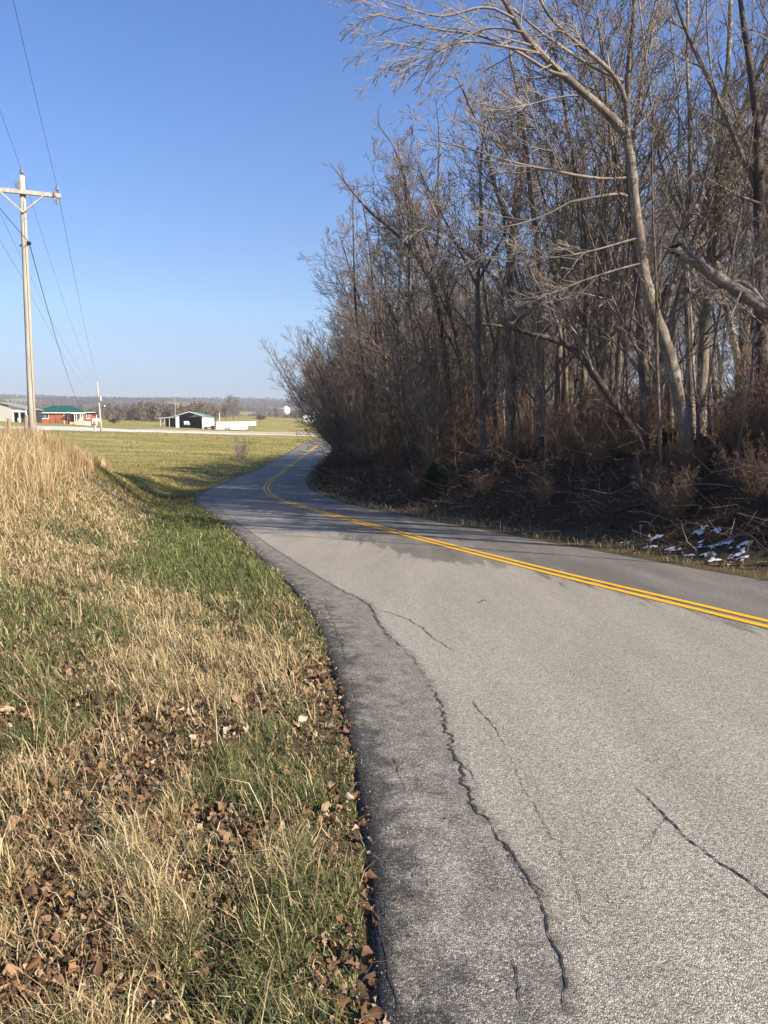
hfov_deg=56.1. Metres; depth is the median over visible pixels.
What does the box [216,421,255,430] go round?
gooseneck trailer
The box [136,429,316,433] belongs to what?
farm track
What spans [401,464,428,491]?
bare shrub
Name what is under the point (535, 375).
sapling
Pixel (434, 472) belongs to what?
evergreen shrub
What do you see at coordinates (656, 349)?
sapling
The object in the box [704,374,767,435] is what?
bare shrub
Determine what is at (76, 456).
tall dry grass
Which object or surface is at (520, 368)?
sapling
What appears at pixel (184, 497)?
field grass
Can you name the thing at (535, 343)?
bare tree
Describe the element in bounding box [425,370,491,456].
bare shrub
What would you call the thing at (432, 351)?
sapling
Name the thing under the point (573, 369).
sapling
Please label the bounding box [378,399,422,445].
bare shrub
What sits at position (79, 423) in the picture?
planter
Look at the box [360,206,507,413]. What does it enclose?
bare tree
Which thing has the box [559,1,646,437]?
bare tree
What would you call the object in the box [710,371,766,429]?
bare shrub
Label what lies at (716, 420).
bare shrub
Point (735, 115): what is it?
bare tree
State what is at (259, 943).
verge grass
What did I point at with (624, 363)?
sapling
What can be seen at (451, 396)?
sapling
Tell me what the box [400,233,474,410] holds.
bare tree
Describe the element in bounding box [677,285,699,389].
sapling
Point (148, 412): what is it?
tree belt
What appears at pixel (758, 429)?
bare shrub
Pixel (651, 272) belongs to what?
bare tree
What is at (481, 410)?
bare tree
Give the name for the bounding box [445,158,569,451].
bare tree
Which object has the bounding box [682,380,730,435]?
bare shrub
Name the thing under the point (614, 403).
arching dead tree
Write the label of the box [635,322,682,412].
sapling
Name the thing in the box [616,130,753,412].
bare tree
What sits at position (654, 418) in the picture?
bare shrub
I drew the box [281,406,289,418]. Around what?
grain bin
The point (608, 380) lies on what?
sapling
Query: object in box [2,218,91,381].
wire
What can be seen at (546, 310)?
bare tree
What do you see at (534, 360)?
bare tree
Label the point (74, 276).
wire
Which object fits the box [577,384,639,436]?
bare shrub
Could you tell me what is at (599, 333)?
sapling
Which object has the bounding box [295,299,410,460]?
bare tree
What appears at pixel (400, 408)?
sapling
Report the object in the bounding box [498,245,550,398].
bare tree
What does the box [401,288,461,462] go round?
sapling
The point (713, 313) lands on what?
bare tree
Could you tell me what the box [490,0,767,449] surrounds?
bare tree
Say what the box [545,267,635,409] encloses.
bare tree
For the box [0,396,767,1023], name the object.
ground
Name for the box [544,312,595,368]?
bare tree
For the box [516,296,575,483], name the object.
sapling
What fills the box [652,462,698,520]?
bare shrub
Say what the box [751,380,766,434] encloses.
bare shrub
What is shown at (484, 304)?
bare tree
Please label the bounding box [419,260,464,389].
bare tree
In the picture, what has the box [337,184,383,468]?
bare tree
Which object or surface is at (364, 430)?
bare tree
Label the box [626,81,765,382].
bare tree
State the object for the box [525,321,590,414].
sapling
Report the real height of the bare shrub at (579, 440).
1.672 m
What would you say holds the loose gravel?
on the road
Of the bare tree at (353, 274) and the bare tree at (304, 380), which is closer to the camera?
the bare tree at (353, 274)
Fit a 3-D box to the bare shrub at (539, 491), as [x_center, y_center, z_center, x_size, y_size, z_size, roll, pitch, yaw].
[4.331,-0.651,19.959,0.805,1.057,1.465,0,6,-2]
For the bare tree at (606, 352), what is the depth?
21.97 m
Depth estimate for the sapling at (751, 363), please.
14.47 m
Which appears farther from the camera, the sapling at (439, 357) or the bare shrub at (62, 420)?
the bare shrub at (62, 420)
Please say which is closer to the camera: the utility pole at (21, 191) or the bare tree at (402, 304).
the utility pole at (21, 191)
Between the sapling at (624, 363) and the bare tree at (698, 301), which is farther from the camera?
the bare tree at (698, 301)
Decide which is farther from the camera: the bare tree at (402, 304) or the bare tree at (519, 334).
the bare tree at (402, 304)
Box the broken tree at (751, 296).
[662,235,767,388]
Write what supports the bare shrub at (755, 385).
on the ground at (286, 424)
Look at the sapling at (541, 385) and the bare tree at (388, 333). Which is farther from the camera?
the bare tree at (388, 333)
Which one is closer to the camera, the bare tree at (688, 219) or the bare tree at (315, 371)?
the bare tree at (688, 219)
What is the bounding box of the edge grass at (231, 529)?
[195,505,392,1023]
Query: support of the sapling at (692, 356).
on the ground at (286, 424)
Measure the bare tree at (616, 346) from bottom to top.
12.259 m
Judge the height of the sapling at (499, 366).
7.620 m
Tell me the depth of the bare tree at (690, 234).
24.68 m
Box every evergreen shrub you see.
[421,461,444,494]
[648,428,679,459]
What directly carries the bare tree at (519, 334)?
on the ground at (286, 424)
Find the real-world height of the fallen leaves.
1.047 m
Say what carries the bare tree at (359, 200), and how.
on the ground at (286, 424)
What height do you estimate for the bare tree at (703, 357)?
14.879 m
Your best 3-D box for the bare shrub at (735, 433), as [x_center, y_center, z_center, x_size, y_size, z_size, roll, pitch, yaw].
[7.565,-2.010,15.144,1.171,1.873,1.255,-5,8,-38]
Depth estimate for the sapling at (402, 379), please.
38.54 m
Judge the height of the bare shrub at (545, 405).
4.715 m
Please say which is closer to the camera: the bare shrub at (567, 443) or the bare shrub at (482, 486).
the bare shrub at (567, 443)
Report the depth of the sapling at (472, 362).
34.59 m
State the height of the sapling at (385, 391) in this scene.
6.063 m
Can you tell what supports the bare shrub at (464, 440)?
on the ground at (286, 424)
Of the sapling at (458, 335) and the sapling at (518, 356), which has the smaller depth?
the sapling at (458, 335)
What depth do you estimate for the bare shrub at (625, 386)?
32.70 m
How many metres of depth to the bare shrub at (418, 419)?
30.20 m
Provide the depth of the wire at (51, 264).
37.63 m
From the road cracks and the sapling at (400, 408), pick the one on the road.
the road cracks
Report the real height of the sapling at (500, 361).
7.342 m
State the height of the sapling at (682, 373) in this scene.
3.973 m
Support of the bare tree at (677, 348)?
on the ground at (286, 424)
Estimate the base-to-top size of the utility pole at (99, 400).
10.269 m
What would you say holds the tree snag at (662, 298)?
on the ground at (286, 424)
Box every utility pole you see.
[0,169,60,436]
[96,381,104,431]
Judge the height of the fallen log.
0.811 m
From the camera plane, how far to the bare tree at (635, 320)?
44.82 m
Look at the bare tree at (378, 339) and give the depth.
56.03 m
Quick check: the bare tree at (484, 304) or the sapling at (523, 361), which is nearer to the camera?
the sapling at (523, 361)
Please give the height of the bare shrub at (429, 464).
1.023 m
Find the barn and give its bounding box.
[159,412,214,428]
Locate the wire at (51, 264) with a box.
[25,182,91,373]
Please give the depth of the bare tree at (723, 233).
21.04 m
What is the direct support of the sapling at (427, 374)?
on the ground at (286, 424)
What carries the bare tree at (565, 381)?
on the ground at (286, 424)
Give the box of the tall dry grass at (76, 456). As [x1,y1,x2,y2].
[0,412,113,514]
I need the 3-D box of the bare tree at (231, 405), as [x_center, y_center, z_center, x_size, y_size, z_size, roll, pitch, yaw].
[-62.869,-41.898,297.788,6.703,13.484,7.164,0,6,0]
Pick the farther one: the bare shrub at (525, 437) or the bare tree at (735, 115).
the bare shrub at (525, 437)
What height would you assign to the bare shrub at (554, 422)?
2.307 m
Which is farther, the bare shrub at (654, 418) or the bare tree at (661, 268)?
the bare tree at (661, 268)
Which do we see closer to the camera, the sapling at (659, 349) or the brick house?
the sapling at (659, 349)
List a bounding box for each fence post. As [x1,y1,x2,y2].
[7,418,10,429]
[24,415,27,434]
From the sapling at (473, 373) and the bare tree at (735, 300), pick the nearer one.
the sapling at (473, 373)
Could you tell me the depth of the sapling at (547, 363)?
27.77 m
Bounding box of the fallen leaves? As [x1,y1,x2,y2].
[0,530,390,1023]
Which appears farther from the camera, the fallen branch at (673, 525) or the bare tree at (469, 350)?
the bare tree at (469, 350)
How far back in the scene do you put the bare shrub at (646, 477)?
16.40 m
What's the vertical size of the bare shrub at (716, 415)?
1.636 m
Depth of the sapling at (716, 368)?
27.64 m
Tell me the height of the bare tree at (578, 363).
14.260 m
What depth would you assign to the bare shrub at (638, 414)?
19.28 m
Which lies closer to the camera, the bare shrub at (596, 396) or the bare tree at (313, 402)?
the bare shrub at (596, 396)
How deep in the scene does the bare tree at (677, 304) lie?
21.08 m
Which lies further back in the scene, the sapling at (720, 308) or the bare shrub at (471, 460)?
the bare shrub at (471, 460)
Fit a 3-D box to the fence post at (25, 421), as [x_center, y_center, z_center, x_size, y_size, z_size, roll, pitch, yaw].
[-13.534,-2.949,27.246,0.192,1.456,0.160,-3,7,-22]
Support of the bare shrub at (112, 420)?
on the ground at (286, 424)
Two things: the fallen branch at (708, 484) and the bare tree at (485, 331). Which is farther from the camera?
the bare tree at (485, 331)
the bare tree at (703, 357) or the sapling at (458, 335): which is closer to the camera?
the bare tree at (703, 357)
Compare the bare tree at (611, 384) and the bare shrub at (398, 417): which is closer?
the bare tree at (611, 384)
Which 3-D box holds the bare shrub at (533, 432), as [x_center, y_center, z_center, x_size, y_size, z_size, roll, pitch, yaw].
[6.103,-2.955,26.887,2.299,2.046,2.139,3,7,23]
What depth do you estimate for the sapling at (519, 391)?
28.86 m
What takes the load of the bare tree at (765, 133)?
on the ground at (286, 424)
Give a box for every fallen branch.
[663,507,700,529]
[679,472,732,486]
[720,510,756,542]
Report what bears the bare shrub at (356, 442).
on the ground at (286, 424)
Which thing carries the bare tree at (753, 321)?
on the ground at (286, 424)
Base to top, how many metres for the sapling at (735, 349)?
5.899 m
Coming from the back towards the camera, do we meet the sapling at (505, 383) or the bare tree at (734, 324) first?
the bare tree at (734, 324)
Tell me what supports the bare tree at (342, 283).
on the ground at (286, 424)
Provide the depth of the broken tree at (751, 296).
13.35 m
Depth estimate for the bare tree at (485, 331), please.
50.48 m
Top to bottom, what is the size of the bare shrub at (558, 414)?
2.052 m
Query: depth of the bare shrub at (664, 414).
22.23 m
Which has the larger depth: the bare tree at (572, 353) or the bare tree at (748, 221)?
the bare tree at (572, 353)
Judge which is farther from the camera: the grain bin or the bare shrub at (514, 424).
the grain bin
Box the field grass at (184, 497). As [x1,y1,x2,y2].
[2,425,311,510]
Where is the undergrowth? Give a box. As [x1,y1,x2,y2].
[305,368,767,565]
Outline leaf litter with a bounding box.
[309,433,767,569]
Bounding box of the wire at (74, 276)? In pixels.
[59,199,98,380]
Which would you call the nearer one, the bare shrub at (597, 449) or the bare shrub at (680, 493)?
the bare shrub at (680, 493)
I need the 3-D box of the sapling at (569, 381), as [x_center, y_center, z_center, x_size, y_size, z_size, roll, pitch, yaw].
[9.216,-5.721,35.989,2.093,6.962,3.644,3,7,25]
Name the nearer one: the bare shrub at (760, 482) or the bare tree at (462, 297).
the bare shrub at (760, 482)
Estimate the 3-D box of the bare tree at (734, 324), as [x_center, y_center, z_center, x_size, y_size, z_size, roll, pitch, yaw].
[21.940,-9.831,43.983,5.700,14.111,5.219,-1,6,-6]
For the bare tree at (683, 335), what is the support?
on the ground at (286, 424)
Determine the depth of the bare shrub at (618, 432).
19.26 m
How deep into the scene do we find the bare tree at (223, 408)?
303.73 m
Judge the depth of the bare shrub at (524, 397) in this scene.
31.06 m
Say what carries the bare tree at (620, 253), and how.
on the ground at (286, 424)
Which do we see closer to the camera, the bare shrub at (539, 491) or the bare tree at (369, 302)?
the bare shrub at (539, 491)
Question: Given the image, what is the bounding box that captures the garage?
[0,402,41,422]
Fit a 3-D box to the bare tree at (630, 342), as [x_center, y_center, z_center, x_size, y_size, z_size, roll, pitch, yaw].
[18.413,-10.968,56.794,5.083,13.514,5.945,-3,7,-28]
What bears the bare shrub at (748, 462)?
on the ground at (286, 424)
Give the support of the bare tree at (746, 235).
on the ground at (286, 424)
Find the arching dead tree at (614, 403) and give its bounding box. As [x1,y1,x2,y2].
[475,201,647,457]
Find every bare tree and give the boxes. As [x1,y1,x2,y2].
[221,402,231,421]
[224,395,239,421]
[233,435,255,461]
[258,319,364,459]
[279,329,379,452]
[279,339,369,437]
[283,308,382,460]
[290,324,371,441]
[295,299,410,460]
[297,226,430,410]
[310,280,383,412]
[312,344,417,470]
[316,276,389,383]
[321,74,468,454]
[325,138,483,479]
[325,175,449,454]
[326,304,408,390]
[328,0,694,460]
[331,214,438,425]
[332,287,417,389]
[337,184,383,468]
[339,127,528,434]
[344,265,434,396]
[349,257,426,378]
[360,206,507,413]
[386,250,442,368]
[391,85,567,459]
[397,32,598,455]
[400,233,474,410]
[414,0,675,449]
[417,254,496,366]
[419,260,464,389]
[441,187,532,419]
[443,253,489,403]
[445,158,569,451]
[447,241,508,387]
[453,262,498,392]
[461,273,508,390]
[472,260,548,420]
[473,274,535,416]
[474,9,682,445]
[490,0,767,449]
[498,156,616,411]
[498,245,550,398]
[500,265,554,383]
[502,111,632,447]
[502,177,609,434]
[504,268,575,390]
[505,275,577,372]
[521,290,554,408]
[522,0,731,439]
[526,213,597,393]
[529,224,598,390]
[532,352,575,413]
[540,53,693,446]
[544,138,679,444]
[544,264,615,411]
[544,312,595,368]
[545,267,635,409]
[551,142,675,336]
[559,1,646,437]
[566,287,636,433]
[574,160,717,359]
[588,195,701,346]
[596,287,651,379]
[614,249,693,351]
[615,155,698,384]
[615,304,652,369]
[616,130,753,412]
[624,0,758,436]
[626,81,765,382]
[627,310,654,368]
[634,91,766,396]
[642,139,752,431]
[647,0,767,440]
[650,316,685,374]
[651,295,717,375]
[655,0,767,440]
[664,256,737,371]
[665,245,746,391]
[676,297,733,377]
[677,243,748,416]
[678,0,750,435]
[679,89,767,381]
[691,62,767,398]
[692,22,767,265]
[693,144,767,353]
[694,257,767,383]
[703,25,767,219]
[711,230,767,347]
[723,0,767,54]
[723,101,767,281]
[729,24,767,218]
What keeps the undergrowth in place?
on the ground at (286, 424)
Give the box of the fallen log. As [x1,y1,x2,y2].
[611,486,721,512]
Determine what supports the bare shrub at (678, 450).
on the ground at (286, 424)
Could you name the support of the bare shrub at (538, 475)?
on the ground at (286, 424)
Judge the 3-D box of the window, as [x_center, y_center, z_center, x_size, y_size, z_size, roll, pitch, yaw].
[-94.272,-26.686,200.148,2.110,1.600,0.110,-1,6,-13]
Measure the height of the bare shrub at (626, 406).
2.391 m
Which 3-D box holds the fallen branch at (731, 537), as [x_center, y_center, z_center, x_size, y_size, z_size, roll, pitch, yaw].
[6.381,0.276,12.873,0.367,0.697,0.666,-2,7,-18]
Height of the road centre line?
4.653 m
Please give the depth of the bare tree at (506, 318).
41.97 m
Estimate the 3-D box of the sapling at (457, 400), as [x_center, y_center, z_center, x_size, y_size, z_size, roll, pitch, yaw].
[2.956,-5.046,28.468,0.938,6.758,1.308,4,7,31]
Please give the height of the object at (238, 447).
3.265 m
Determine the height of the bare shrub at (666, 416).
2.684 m
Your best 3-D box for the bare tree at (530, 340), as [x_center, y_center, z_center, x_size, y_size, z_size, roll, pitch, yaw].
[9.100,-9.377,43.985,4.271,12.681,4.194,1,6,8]
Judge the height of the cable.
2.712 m
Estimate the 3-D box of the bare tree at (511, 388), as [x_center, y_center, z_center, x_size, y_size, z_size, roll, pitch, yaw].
[4.133,-9.018,25.450,7.414,14.893,2.188,-1,6,-6]
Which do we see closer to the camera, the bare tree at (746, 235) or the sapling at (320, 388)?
the bare tree at (746, 235)
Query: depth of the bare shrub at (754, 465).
14.24 m
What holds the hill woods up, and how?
on the ground at (286, 424)
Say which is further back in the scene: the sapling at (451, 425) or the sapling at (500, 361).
the sapling at (500, 361)
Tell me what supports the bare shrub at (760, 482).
on the ground at (286, 424)
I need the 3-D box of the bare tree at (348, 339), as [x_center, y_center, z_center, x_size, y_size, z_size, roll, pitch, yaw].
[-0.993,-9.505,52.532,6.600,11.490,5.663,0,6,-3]
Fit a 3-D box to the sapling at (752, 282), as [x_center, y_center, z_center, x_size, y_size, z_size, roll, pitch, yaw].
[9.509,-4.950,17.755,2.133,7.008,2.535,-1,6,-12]
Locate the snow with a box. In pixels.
[621,525,749,564]
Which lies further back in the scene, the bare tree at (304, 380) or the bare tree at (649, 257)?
the bare tree at (304, 380)
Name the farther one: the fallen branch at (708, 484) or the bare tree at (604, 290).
the bare tree at (604, 290)
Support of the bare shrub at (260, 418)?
on the ground at (286, 424)
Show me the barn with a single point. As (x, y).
(204, 420)
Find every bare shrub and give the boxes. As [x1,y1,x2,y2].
[50,415,69,423]
[107,418,120,423]
[253,414,266,420]
[318,425,345,460]
[335,380,431,461]
[343,402,384,463]
[371,381,432,451]
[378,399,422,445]
[392,360,475,461]
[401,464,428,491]
[403,360,522,450]
[413,426,450,471]
[415,458,446,476]
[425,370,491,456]
[448,411,503,454]
[454,391,533,438]
[459,413,517,449]
[459,418,477,453]
[463,408,502,449]
[463,467,502,494]
[465,449,485,469]
[477,396,535,470]
[497,387,547,432]
[497,402,532,439]
[501,369,579,447]
[514,419,535,450]
[516,406,552,446]
[524,392,626,468]
[527,377,605,443]
[527,462,551,485]
[527,470,558,504]
[532,393,593,449]
[543,399,577,447]
[552,411,612,463]
[556,388,602,439]
[575,420,622,471]
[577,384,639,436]
[578,369,666,404]
[590,382,668,435]
[594,385,671,454]
[601,391,639,442]
[605,372,673,452]
[618,397,674,445]
[624,391,674,439]
[629,448,669,497]
[630,462,699,520]
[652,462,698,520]
[656,389,677,436]
[656,421,711,487]
[663,430,720,478]
[677,443,710,482]
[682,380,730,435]
[689,337,767,429]
[697,397,735,439]
[701,423,767,490]
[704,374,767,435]
[705,391,732,439]
[707,373,767,456]
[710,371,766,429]
[713,387,760,450]
[714,333,767,435]
[730,448,767,481]
[735,444,767,500]
[745,393,767,449]
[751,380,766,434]
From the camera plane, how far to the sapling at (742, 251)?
20.89 m
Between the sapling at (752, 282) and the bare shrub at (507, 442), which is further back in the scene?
the bare shrub at (507, 442)
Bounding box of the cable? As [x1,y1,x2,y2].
[29,245,80,403]
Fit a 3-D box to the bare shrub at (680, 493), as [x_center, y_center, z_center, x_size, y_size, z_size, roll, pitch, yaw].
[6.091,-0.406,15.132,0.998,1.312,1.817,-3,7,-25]
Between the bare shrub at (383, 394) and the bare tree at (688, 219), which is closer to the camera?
the bare tree at (688, 219)
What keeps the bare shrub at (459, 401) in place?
on the ground at (286, 424)
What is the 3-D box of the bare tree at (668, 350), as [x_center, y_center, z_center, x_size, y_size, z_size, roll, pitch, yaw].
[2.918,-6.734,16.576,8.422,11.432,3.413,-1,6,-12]
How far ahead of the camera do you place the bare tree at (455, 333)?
30.82 m
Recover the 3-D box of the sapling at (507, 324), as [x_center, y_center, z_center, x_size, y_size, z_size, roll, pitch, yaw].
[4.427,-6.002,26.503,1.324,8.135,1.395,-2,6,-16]
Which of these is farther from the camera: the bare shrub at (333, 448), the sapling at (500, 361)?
the bare shrub at (333, 448)
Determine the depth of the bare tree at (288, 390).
56.18 m
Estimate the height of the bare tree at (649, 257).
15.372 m
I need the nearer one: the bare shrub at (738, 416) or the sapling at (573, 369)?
the bare shrub at (738, 416)
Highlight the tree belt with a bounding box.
[7,400,313,421]
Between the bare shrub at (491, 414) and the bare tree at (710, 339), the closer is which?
the bare shrub at (491, 414)
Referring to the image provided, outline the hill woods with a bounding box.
[0,394,749,417]
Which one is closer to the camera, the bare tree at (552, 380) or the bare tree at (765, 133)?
the bare tree at (765, 133)
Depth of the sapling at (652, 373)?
27.54 m
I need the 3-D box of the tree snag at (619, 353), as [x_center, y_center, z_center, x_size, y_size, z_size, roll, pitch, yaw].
[7.263,-5.115,22.387,0.340,7.461,0.313,0,6,0]
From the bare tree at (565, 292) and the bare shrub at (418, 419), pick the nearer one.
the bare shrub at (418, 419)
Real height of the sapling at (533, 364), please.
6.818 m
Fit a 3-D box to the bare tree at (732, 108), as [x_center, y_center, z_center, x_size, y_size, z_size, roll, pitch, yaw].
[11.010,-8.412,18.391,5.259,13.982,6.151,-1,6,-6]
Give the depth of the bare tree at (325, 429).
43.60 m
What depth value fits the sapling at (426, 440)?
27.54 m
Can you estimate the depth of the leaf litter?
20.65 m
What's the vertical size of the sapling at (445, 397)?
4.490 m
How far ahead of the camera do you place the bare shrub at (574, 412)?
23.30 m
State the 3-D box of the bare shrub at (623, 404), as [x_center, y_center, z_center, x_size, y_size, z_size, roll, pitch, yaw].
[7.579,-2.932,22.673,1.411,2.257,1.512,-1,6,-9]
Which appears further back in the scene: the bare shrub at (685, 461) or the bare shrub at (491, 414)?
the bare shrub at (491, 414)
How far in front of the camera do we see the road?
3.86 m
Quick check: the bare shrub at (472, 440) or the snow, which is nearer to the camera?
the snow
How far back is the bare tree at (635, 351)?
53.18 m
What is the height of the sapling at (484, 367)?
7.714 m
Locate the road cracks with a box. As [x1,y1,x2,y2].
[210,497,767,1018]
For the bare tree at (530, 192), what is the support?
on the ground at (286, 424)
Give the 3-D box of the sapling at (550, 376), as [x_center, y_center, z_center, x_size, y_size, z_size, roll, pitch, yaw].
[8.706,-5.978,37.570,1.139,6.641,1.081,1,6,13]
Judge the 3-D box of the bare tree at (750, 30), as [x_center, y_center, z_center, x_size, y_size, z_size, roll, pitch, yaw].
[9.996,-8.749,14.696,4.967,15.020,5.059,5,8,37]
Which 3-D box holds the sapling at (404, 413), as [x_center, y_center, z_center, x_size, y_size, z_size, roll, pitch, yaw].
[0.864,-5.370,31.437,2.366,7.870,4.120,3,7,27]
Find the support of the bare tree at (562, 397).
on the ground at (286, 424)
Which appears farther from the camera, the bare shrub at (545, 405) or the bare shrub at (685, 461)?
the bare shrub at (545, 405)
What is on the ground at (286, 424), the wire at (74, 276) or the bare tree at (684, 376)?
the bare tree at (684, 376)
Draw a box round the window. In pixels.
[42,413,48,418]
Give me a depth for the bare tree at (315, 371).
52.82 m
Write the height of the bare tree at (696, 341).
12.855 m
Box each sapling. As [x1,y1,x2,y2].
[305,354,348,459]
[321,337,362,471]
[356,304,415,470]
[363,347,414,443]
[378,321,417,415]
[380,292,430,465]
[385,286,446,459]
[396,279,456,418]
[396,366,442,462]
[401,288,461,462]
[408,326,455,416]
[419,359,457,476]
[427,361,454,461]
[435,314,500,406]
[438,361,467,447]
[450,299,461,400]
[451,298,474,464]
[457,349,488,422]
[466,315,506,415]
[467,268,527,443]
[486,235,521,452]
[489,316,502,406]
[490,309,514,458]
[497,355,528,425]
[498,310,530,402]
[500,335,532,424]
[508,260,544,453]
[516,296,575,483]
[517,296,536,423]
[518,327,555,437]
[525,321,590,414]
[528,280,553,409]
[544,336,555,407]
[545,339,579,407]
[547,328,580,408]
[563,234,634,404]
[571,177,665,452]
[589,349,616,419]
[610,294,630,402]
[612,92,692,478]
[619,281,688,400]
[623,336,659,404]
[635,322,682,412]
[664,353,696,425]
[677,265,705,449]
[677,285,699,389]
[690,67,767,442]
[707,265,767,437]
[708,223,767,385]
[709,287,767,407]
[711,324,723,418]
[718,210,767,461]
[729,180,767,357]
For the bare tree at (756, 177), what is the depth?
16.59 m
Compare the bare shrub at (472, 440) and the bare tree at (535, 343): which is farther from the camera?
the bare tree at (535, 343)
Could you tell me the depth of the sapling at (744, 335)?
16.39 m
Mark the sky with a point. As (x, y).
(188, 141)
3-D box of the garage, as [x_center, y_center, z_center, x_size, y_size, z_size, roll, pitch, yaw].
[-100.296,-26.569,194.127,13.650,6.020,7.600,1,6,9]
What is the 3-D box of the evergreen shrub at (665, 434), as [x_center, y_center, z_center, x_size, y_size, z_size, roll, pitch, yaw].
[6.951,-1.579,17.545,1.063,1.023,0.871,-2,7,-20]
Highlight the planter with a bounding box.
[74,421,85,424]
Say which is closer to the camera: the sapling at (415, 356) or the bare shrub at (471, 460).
the bare shrub at (471, 460)
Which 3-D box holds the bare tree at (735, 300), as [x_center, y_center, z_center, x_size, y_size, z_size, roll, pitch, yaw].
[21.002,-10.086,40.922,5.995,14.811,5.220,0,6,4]
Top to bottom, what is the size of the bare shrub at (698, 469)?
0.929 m
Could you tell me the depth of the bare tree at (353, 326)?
47.93 m
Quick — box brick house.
[41,401,97,424]
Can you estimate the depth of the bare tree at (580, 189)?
20.31 m
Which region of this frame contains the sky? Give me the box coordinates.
[0,0,767,400]
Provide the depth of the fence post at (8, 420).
26.76 m
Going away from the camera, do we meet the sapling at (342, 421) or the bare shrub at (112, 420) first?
the sapling at (342, 421)
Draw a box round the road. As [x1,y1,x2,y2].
[194,440,767,1023]
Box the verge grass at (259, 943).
[0,424,384,1023]
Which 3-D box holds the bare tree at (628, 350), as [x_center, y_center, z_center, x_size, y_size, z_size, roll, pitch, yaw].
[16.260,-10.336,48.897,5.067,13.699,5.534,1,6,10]
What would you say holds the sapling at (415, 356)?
on the ground at (286, 424)
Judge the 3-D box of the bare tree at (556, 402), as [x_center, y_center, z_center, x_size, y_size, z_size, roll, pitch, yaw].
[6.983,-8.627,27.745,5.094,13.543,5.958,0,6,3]
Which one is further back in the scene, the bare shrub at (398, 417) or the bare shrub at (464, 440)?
the bare shrub at (398, 417)
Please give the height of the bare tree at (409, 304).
13.593 m
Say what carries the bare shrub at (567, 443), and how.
on the ground at (286, 424)
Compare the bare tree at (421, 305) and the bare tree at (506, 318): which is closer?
the bare tree at (506, 318)
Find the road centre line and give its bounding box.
[263,446,767,627]
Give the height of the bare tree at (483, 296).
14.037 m
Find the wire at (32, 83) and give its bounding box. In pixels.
[13,0,56,185]
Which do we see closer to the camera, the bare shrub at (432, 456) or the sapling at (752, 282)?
the sapling at (752, 282)
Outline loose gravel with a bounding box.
[247,542,446,1023]
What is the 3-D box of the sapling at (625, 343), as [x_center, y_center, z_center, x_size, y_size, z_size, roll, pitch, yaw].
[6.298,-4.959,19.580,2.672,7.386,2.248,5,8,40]
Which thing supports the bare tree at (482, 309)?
on the ground at (286, 424)
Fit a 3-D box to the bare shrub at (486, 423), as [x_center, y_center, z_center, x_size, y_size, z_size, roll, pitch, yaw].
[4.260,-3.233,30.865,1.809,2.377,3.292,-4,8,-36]
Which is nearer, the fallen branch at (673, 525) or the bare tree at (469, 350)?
the fallen branch at (673, 525)
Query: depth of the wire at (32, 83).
18.87 m
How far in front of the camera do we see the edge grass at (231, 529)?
4.33 m
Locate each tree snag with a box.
[609,225,626,442]
[652,276,673,429]
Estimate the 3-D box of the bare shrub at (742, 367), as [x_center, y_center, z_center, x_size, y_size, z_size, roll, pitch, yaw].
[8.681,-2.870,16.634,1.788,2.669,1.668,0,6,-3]
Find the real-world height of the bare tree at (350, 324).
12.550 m
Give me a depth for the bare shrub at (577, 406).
23.04 m
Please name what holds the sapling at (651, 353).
on the ground at (286, 424)

